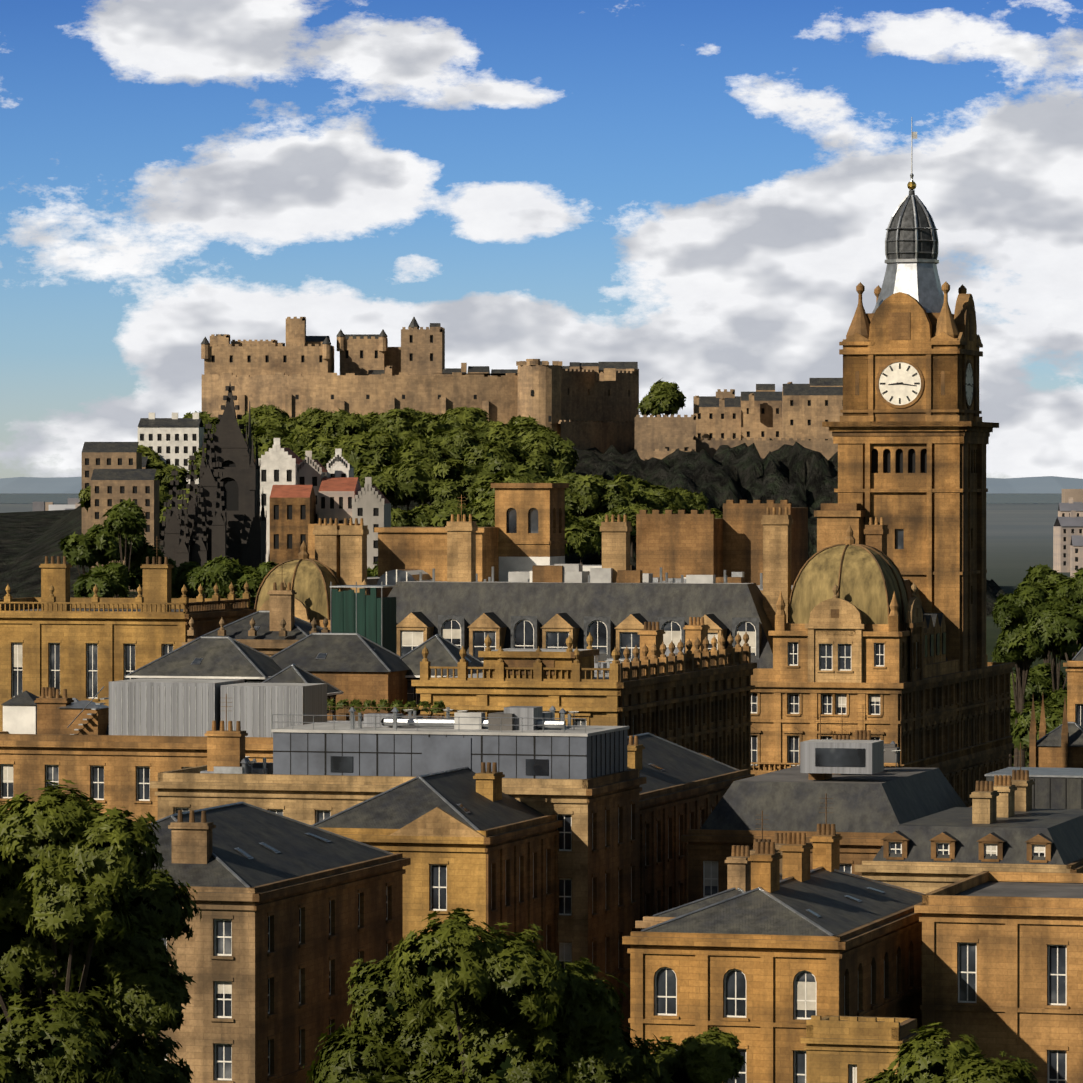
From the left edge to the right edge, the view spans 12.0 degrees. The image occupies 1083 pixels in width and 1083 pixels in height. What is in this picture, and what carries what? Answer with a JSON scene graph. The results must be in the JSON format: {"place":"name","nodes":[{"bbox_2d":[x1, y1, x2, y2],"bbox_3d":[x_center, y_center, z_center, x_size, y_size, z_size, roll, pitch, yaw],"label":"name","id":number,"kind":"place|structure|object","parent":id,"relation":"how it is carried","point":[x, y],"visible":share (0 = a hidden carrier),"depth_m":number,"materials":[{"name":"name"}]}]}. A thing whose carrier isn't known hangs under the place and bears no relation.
{"place":"outdoors","nodes":[
{"label":"outdoors","id":0,"kind":"place"},
{"bbox_2d":[0,494,1061,503],"bbox_3d":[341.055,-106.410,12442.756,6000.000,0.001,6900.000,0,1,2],"label":"sea","id":1,"kind":"structure","parent":0,"point":[990,498],"depth_m":11681.19,"materials":[{"name":"grey liquid"}]},
{"bbox_2d":[0,493,1069,686],"bbox_3d":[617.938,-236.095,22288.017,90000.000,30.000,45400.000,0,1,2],"label":"ground","id":2,"kind":"structure","parent":0,"point":[1019,540],"depth_m":3337.99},
{"bbox_2d":[58,527,118,597],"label":"garden tree","id":3,"kind":"object","parent":2,"relation":"on","point":[92,548],"visible":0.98,"depth_m":923.72,"materials":[{"name":"green plant"}]},
{"bbox_2d":[0,778,201,1082],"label":"sycamore","id":4,"kind":"object","parent":2,"relation":"on","point":[93,982],"visible":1,"depth_m":171.22,"materials":[{"name":"green plant"}]},
{"bbox_2d":[72,561,131,597],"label":"garden tree","id":5,"kind":"object","parent":2,"relation":"on","point":[110,580],"visible":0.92,"depth_m":906.47,"materials":[{"name":"green plant"}]},
{"bbox_2d":[86,524,148,597],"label":"garden tree","id":6,"kind":"object","parent":2,"relation":"on","point":[138,542],"visible":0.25,"depth_m":937.19,"materials":[{"name":"green plant"}]},
{"bbox_2d":[103,498,146,597],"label":"garden tree","id":7,"kind":"object","parent":2,"relation":"on","point":[126,518],"visible":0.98,"depth_m":911.09,"materials":[{"name":"green plant"}]},
{"bbox_2d":[0,539,255,731],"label":"building","id":8,"kind":"structure","parent":2,"relation":"on","point":[56,635],"depth_m":472.61,"materials":[{"name":"brown stone"}]},
{"bbox_2d":[82,413,203,590],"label":"apartment buildings","id":9,"kind":"structure","parent":2,"relation":"on","point":[113,473],"depth_m":1421.73,"materials":[{"name":"brown sandstone"},{"name":"white render"},{"name":"slate"}]},
{"bbox_2d":[124,542,178,596],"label":"garden tree","id":10,"kind":"object","parent":2,"relation":"on","point":[137,560],"visible":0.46,"depth_m":941.84,"materials":[{"name":"green plant"}]},
{"bbox_2d":[0,678,326,823],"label":"building","id":11,"kind":"structure","parent":2,"relation":"on","point":[130,742],"depth_m":394.71,"materials":[{"name":"stone"}]},
{"bbox_2d":[171,567,195,597],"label":"garden tree","id":12,"kind":"object","parent":2,"relation":"on","point":[179,584],"visible":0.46,"depth_m":948.89,"materials":[{"name":"green plant"}]},
{"bbox_2d":[178,561,210,597],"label":"garden tree","id":13,"kind":"object","parent":2,"relation":"on","point":[185,568],"visible":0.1,"depth_m":950.01,"materials":[{"name":"green plant"}]},
{"bbox_2d":[160,383,269,601],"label":"scott monument","id":14,"kind":"object","parent":2,"relation":"on","point":[223,517],"visible":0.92,"depth_m":994.18,"materials":[{"name":"stone"}]},
{"bbox_2d":[187,554,243,597],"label":"garden tree","id":15,"kind":"object","parent":2,"relation":"on","point":[222,573],"visible":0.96,"depth_m":897.21,"materials":[{"name":"green plant"}]},
{"bbox_2d":[234,561,276,604],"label":"garden tree","id":16,"kind":"object","parent":2,"relation":"on","point":[253,578],"visible":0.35,"depth_m":893.71,"materials":[{"name":"green plant"}]},
{"bbox_2d":[182,564,329,656],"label":"building","id":17,"kind":"structure","parent":2,"relation":"on","point":[279,626],"depth_m":456.68,"materials":[{"name":"stone"}]},
{"bbox_2d":[138,802,410,1082],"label":"building","id":18,"kind":"structure","parent":2,"relation":"on","point":[294,922],"depth_m":304.65,"materials":[{"name":"stone"}]},
{"bbox_2d":[125,582,483,722],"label":"roof pavilions","id":19,"kind":"object","parent":2,"relation":"on","point":[352,655],"visible":0.35,"depth_m":436.84,"materials":[{"name":"stone"}]},
{"bbox_2d":[327,699,445,720],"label":"roof garden planters","id":20,"kind":"object","parent":19,"relation":"on","point":[385,703],"visible":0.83,"depth_m":414.36,"materials":[{"name":"plant"}]},
{"bbox_2d":[254,438,390,568],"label":"houses","id":21,"kind":"structure","parent":2,"relation":"on","point":[299,494],"depth_m":1283.72,"materials":[{"name":"stone"}]},
{"bbox_2d":[150,694,645,1040],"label":"building","id":22,"kind":"structure","parent":2,"relation":"on","point":[583,782],"depth_m":355.25,"materials":[{"name":"sandstone"},{"name":"metal"},{"name":"glass"}]},
{"bbox_2d":[303,907,665,1082],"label":"tree","id":23,"kind":"object","parent":2,"relation":"on","point":[452,998],"visible":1,"depth_m":201.14,"materials":[{"name":"green plant"}]},
{"bbox_2d":[0,438,1007,615],"bbox_3d":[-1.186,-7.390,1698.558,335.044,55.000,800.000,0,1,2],"label":"castle rock","id":24,"kind":"object","parent":2,"relation":"on","point":[796,474],"visible":0.17,"depth_m":1551.49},
{"bbox_2d":[77,485,90,511],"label":"tree","id":25,"kind":"object","parent":24,"relation":"on","point":[85,497],"visible":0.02,"depth_m":1406.12,"materials":[{"name":"green plant"}]},
{"bbox_2d":[146,456,188,491],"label":"tree","id":26,"kind":"object","parent":24,"relation":"on","point":[163,476],"visible":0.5,"depth_m":1455.11,"materials":[{"name":"green plant"}]},
{"bbox_2d":[186,438,212,480],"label":"tree","id":27,"kind":"object","parent":24,"relation":"on","point":[197,461],"visible":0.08,"depth_m":1456.29,"materials":[{"name":"green plant"}]},
{"bbox_2d":[183,411,220,439],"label":"tree","id":28,"kind":"object","parent":24,"relation":"on","point":[205,417],"visible":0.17,"depth_m":1529.39,"materials":[{"name":"green plant"}]},
{"bbox_2d":[237,404,291,428],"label":"tree","id":29,"kind":"object","parent":24,"relation":"on","point":[260,414],"visible":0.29,"depth_m":1538.64,"materials":[{"name":"green plant"}]},
{"bbox_2d":[253,425,287,443],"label":"tree","id":30,"kind":"object","parent":24,"relation":"on","point":[262,434],"visible":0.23,"depth_m":1494.08,"materials":[{"name":"green plant"}]},
{"bbox_2d":[257,414,302,432],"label":"tree","id":31,"kind":"object","parent":24,"relation":"on","point":[288,425],"visible":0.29,"depth_m":1505.33,"materials":[{"name":"green plant"}]},
{"bbox_2d":[258,436,303,457],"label":"tree","id":32,"kind":"object","parent":24,"relation":"on","point":[294,447],"visible":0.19,"depth_m":1476.40,"materials":[{"name":"green plant"}]},
{"bbox_2d":[285,423,330,447],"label":"tree","id":33,"kind":"object","parent":24,"relation":"on","point":[304,434],"visible":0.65,"depth_m":1484.46,"materials":[{"name":"green plant"}]},
{"bbox_2d":[292,407,334,436],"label":"tree","id":34,"kind":"object","parent":24,"relation":"on","point":[306,416],"visible":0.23,"depth_m":1525.89,"materials":[{"name":"green plant"}]},
{"bbox_2d":[296,435,333,468],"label":"tree","id":35,"kind":"object","parent":24,"relation":"on","point":[323,446],"visible":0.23,"depth_m":1466.27,"materials":[{"name":"green plant"}]},
{"bbox_2d":[302,434,361,469],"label":"tree","id":36,"kind":"object","parent":24,"relation":"on","point":[320,457],"visible":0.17,"depth_m":1462.74,"materials":[{"name":"green plant"}]},
{"bbox_2d":[309,408,361,438],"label":"tree","id":37,"kind":"object","parent":24,"relation":"on","point":[316,420],"visible":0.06,"depth_m":1525.08,"materials":[{"name":"green plant"}]},
{"bbox_2d":[322,412,375,438],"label":"tree","id":38,"kind":"object","parent":24,"relation":"on","point":[346,424],"visible":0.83,"depth_m":1515.90,"materials":[{"name":"green plant"}]},
{"bbox_2d":[327,430,373,465],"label":"tree","id":39,"kind":"object","parent":24,"relation":"on","point":[351,447],"visible":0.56,"depth_m":1463.02,"materials":[{"name":"green plant"}]},
{"bbox_2d":[353,430,397,470],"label":"tree","id":40,"kind":"object","parent":24,"relation":"on","point":[377,441],"visible":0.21,"depth_m":1462.63,"materials":[{"name":"green plant"}]},
{"bbox_2d":[354,463,397,502],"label":"tree","id":41,"kind":"object","parent":24,"relation":"on","point":[385,484],"visible":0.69,"depth_m":1424.03,"materials":[{"name":"green plant"}]},
{"bbox_2d":[368,430,404,468],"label":"tree","id":42,"kind":"object","parent":24,"relation":"on","point":[385,455],"visible":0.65,"depth_m":1461.40,"materials":[{"name":"green plant"}]},
{"bbox_2d":[378,463,434,511],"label":"tree","id":43,"kind":"object","parent":24,"relation":"on","point":[412,478],"visible":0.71,"depth_m":1423.93,"materials":[{"name":"green plant"}]},
{"bbox_2d":[379,407,433,435],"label":"tree","id":44,"kind":"object","parent":24,"relation":"on","point":[398,420],"visible":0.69,"depth_m":1512.63,"materials":[{"name":"green plant"}]},
{"bbox_2d":[391,508,432,526],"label":"tree","id":45,"kind":"object","parent":24,"relation":"on","point":[405,518],"visible":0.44,"depth_m":1364.67,"materials":[{"name":"green plant"}]},
{"bbox_2d":[397,433,450,504],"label":"tree","id":46,"kind":"object","parent":24,"relation":"on","point":[411,448],"visible":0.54,"depth_m":1455.89,"materials":[{"name":"green plant"}]},
{"bbox_2d":[418,411,447,435],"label":"tree","id":47,"kind":"object","parent":24,"relation":"on","point":[434,424],"visible":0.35,"depth_m":1514.78,"materials":[{"name":"green plant"}]},
{"bbox_2d":[412,498,465,516],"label":"tree","id":48,"kind":"object","parent":24,"relation":"on","point":[447,506],"visible":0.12,"depth_m":1386.46,"materials":[{"name":"green plant"}]},
{"bbox_2d":[426,428,451,443],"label":"tree","id":49,"kind":"object","parent":24,"relation":"on","point":[439,435],"depth_m":1486.39,"materials":[{"name":"green plant"}]},
{"bbox_2d":[423,472,467,505],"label":"tree","id":50,"kind":"object","parent":24,"relation":"on","point":[439,490],"visible":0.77,"depth_m":1422.69,"materials":[{"name":"green plant"}]},
{"bbox_2d":[436,412,475,429],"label":"tree","id":51,"kind":"object","parent":24,"relation":"on","point":[458,421],"visible":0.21,"depth_m":1523.09,"materials":[{"name":"green plant"}]},
{"bbox_2d":[430,457,482,504],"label":"tree","id":52,"kind":"object","parent":24,"relation":"on","point":[452,468],"visible":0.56,"depth_m":1424.37,"materials":[{"name":"green plant"}]},
{"bbox_2d":[429,507,491,526],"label":"tree","id":53,"kind":"object","parent":24,"relation":"on","point":[441,519],"visible":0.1,"depth_m":1366.11,"materials":[{"name":"green plant"}]},
{"bbox_2d":[440,424,490,463],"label":"tree","id":54,"kind":"object","parent":24,"relation":"on","point":[457,443],"visible":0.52,"depth_m":1463.78,"materials":[{"name":"green plant"}]},
{"bbox_2d":[444,406,493,421],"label":"tree","id":55,"kind":"object","parent":24,"relation":"on","point":[479,413],"visible":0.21,"depth_m":1531.93,"materials":[{"name":"green plant"}]},
{"bbox_2d":[467,497,494,526],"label":"tree","id":56,"kind":"object","parent":24,"relation":"on","point":[487,517],"visible":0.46,"depth_m":1381.18,"materials":[{"name":"green plant"}]},
{"bbox_2d":[468,419,502,441],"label":"tree","id":57,"kind":"object","parent":24,"relation":"on","point":[480,426],"visible":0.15,"depth_m":1495.34,"materials":[{"name":"green plant"}]},
{"bbox_2d":[462,439,528,475],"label":"tree","id":58,"kind":"object","parent":24,"relation":"on","point":[475,457],"visible":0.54,"depth_m":1444.17,"materials":[{"name":"green plant"}]},
{"bbox_2d":[485,421,512,441],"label":"tree","id":59,"kind":"object","parent":24,"relation":"on","point":[497,431],"visible":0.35,"depth_m":1493.16,"materials":[{"name":"green plant"}]},
{"bbox_2d":[470,470,533,501],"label":"tree","id":60,"kind":"object","parent":24,"relation":"on","point":[482,488],"visible":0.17,"depth_m":1407.27,"materials":[{"name":"green plant"}]},
{"bbox_2d":[482,453,527,476],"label":"tree","id":61,"kind":"object","parent":24,"relation":"on","point":[494,466],"visible":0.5,"depth_m":1440.32,"materials":[{"name":"green plant"}]},
{"bbox_2d":[201,317,842,460],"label":"castle","id":62,"kind":"structure","parent":24,"relation":"on","point":[583,406],"depth_m":1601.38,"materials":[{"name":"stone"}]},
{"bbox_2d":[506,414,542,438],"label":"tree","id":63,"kind":"object","parent":24,"relation":"on","point":[522,426],"visible":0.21,"depth_m":1493.49,"materials":[{"name":"green plant"}]},
{"bbox_2d":[503,426,558,450],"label":"tree","id":64,"kind":"object","parent":24,"relation":"on","point":[544,430],"visible":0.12,"depth_m":1485.71,"materials":[{"name":"green plant"}]},
{"bbox_2d":[513,451,556,482],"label":"tree","id":65,"kind":"object","parent":24,"relation":"on","point":[539,465],"visible":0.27,"depth_m":1444.72,"materials":[{"name":"green plant"}]},
{"bbox_2d":[520,432,579,468],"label":"tree","id":66,"kind":"object","parent":24,"relation":"on","point":[554,445],"visible":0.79,"depth_m":1473.24,"materials":[{"name":"green plant"}]},
{"bbox_2d":[550,447,577,475],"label":"tree","id":67,"kind":"object","parent":24,"relation":"on","point":[559,466],"visible":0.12,"depth_m":1470.79,"materials":[{"name":"green plant"}]},
{"bbox_2d":[564,475,577,514],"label":"tree","id":68,"kind":"object","parent":24,"relation":"on","point":[570,506],"visible":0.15,"depth_m":1421.99,"materials":[{"name":"green plant"}]},
{"bbox_2d":[560,474,603,516],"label":"tree","id":69,"kind":"object","parent":24,"relation":"on","point":[584,484],"visible":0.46,"depth_m":1421.60,"materials":[{"name":"green plant"}]},
{"bbox_2d":[565,516,601,563],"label":"tree","id":70,"kind":"object","parent":24,"relation":"on","point":[583,535],"visible":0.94,"depth_m":1371.50,"materials":[{"name":"green plant"}]},
{"bbox_2d":[570,485,607,517],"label":"tree","id":71,"kind":"object","parent":24,"relation":"on","point":[579,511],"visible":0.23,"depth_m":1422.48,"materials":[{"name":"green plant"}]},
{"bbox_2d":[586,511,633,537],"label":"tree","id":72,"kind":"object","parent":24,"relation":"on","point":[598,519],"visible":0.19,"depth_m":1394.04,"materials":[{"name":"green plant"}]},
{"bbox_2d":[595,479,643,515],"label":"tree","id":73,"kind":"object","parent":24,"relation":"on","point":[623,493],"visible":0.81,"depth_m":1424.55,"materials":[{"name":"green plant"}]},
{"bbox_2d":[607,504,654,557],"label":"tree","id":74,"kind":"object","parent":24,"relation":"on","point":[622,510],"visible":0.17,"depth_m":1414.95,"materials":[{"name":"green plant"}]},
{"bbox_2d":[633,489,663,544],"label":"tree","id":75,"kind":"object","parent":24,"relation":"on","point":[653,501],"visible":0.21,"depth_m":1434.28,"materials":[{"name":"green plant"}]},
{"bbox_2d":[636,379,685,416],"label":"tree","id":76,"kind":"object","parent":24,"relation":"on","point":[665,398],"visible":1,"depth_m":1605.99,"materials":[{"name":"green plant"}]},
{"bbox_2d":[643,485,688,513],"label":"tree","id":77,"kind":"object","parent":24,"relation":"on","point":[677,499],"visible":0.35,"depth_m":1442.61,"materials":[{"name":"green plant"}]},
{"bbox_2d":[671,486,708,509],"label":"tree","id":78,"kind":"object","parent":24,"relation":"on","point":[701,498],"visible":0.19,"depth_m":1464.70,"materials":[{"name":"green plant"}]},
{"bbox_2d":[312,732,754,959],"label":"building","id":79,"kind":"structure","parent":2,"relation":"on","point":[504,869],"depth_m":343.95,"materials":[{"name":"stone"}]},
{"bbox_2d":[390,807,484,836],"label":"pediment","id":80,"kind":"structure","parent":79,"relation":"attached to","point":[437,821],"depth_m":334.87,"materials":[{"name":"stone"}]},
{"bbox_2d":[33,489,1082,576],"bbox_3d":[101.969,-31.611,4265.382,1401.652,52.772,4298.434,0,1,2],"label":"distant buildings","id":81,"kind":"structure","parent":2,"relation":"on","point":[1068,541],"depth_m":2247.94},
{"bbox_2d":[411,617,756,773],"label":"building","id":82,"kind":"structure","parent":2,"relation":"on","point":[694,694],"depth_m":425.53,"materials":[{"name":"stone"}]},
{"bbox_2d":[233,119,1014,806],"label":"clock tower building","id":83,"kind":"structure","parent":2,"relation":"on","point":[869,615],"depth_m":505.03,"materials":[{"name":"stone"}]},
{"bbox_2d":[638,1026,746,1082],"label":"lime","id":84,"kind":"object","parent":2,"relation":"on","point":[712,1056],"visible":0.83,"depth_m":206.89,"materials":[{"name":"green plant"}]},
{"bbox_2d":[622,794,923,1082],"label":"building","id":85,"kind":"structure","parent":2,"relation":"on","point":[766,966],"depth_m":300.78,"materials":[{"name":"stone"}]},
{"bbox_2d":[635,713,1082,928],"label":"building","id":86,"kind":"structure","parent":2,"relation":"on","point":[923,830],"depth_m":361.84,"materials":[{"name":"stone"}]},
{"bbox_2d":[801,1015,922,1082],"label":"stair tower","id":87,"kind":"structure","parent":2,"relation":"on","point":[848,1049],"depth_m":284.55,"materials":[{"name":"stone"}]},
{"bbox_2d":[860,1022,1038,1082],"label":"ash","id":88,"kind":"object","parent":2,"relation":"on","point":[929,1057],"visible":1,"depth_m":209.35,"materials":[{"name":"green plant"}]},
{"bbox_2d":[914,871,1082,1082],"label":"building","id":89,"kind":"structure","parent":2,"relation":"on","point":[1002,961],"depth_m":310.98,"materials":[{"name":"stone"}]},
{"bbox_2d":[1009,695,1026,766],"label":"square tree","id":90,"kind":"object","parent":2,"relation":"on","point":[1012,712],"visible":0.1,"depth_m":653.86,"materials":[{"name":"green plant"}]},
{"bbox_2d":[991,620,1049,766],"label":"square tree","id":91,"kind":"object","parent":2,"relation":"on","point":[1013,644],"visible":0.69,"depth_m":631.34,"materials":[{"name":"green plant"}]},
{"bbox_2d":[991,580,1051,766],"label":"square tree","id":92,"kind":"object","parent":2,"relation":"on","point":[1025,602],"visible":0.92,"depth_m":630.92,"materials":[{"name":"green plant"}]},
{"bbox_2d":[1010,699,1063,750],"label":"square tree","id":93,"kind":"object","parent":2,"relation":"on","point":[1054,709],"visible":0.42,"depth_m":616.22,"materials":[{"name":"green plant"}]},
{"bbox_2d":[1010,663,1064,766],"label":"square tree","id":94,"kind":"object","parent":2,"relation":"on","point":[1039,682],"visible":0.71,"depth_m":653.96,"materials":[{"name":"green plant"}]},
{"bbox_2d":[1022,564,1067,665],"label":"square tree","id":95,"kind":"object","parent":2,"relation":"on","point":[1041,575],"visible":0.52,"depth_m":682.87,"materials":[{"name":"green plant"}]},
{"bbox_2d":[1021,595,1082,693],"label":"square tree","id":96,"kind":"object","parent":2,"relation":"on","point":[1056,628],"visible":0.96,"depth_m":626.24,"materials":[{"name":"green plant"}]},
{"bbox_2d":[1044,685,1066,709],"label":"square tree","id":97,"kind":"object","parent":2,"relation":"on","point":[1060,695],"visible":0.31,"depth_m":628.44,"materials":[{"name":"green plant"}]},
{"bbox_2d":[1029,647,1082,767],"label":"chapel and memorial","id":98,"kind":"structure","parent":2,"relation":"on","point":[1061,746],"depth_m":558.40,"materials":[{"name":"stone"}]},
{"bbox_2d":[1042,576,1082,660],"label":"square tree","id":99,"kind":"object","parent":2,"relation":"on","point":[1064,587],"visible":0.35,"depth_m":662.39,"materials":[{"name":"green plant"}]},
{"bbox_2d":[1072,567,1082,598],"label":"square tree","id":100,"kind":"object","parent":2,"relation":"on","point":[1077,582],"visible":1,"depth_m":646.50,"materials":[{"name":"green plant"}]},
{"bbox_2d":[0,476,1082,492],"bbox_3d":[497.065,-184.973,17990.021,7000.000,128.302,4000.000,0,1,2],"label":"distant hills","id":101,"kind":"structure","parent":0,"point":[1048,484],"depth_m":17124.37,"materials":[{"name":"grey"}]},
{"bbox_2d":[0,0,1082,478],"label":"sky","id":102,"kind":"structure","parent":0,"point":[700,194],"materials":[{"name":"blue"}]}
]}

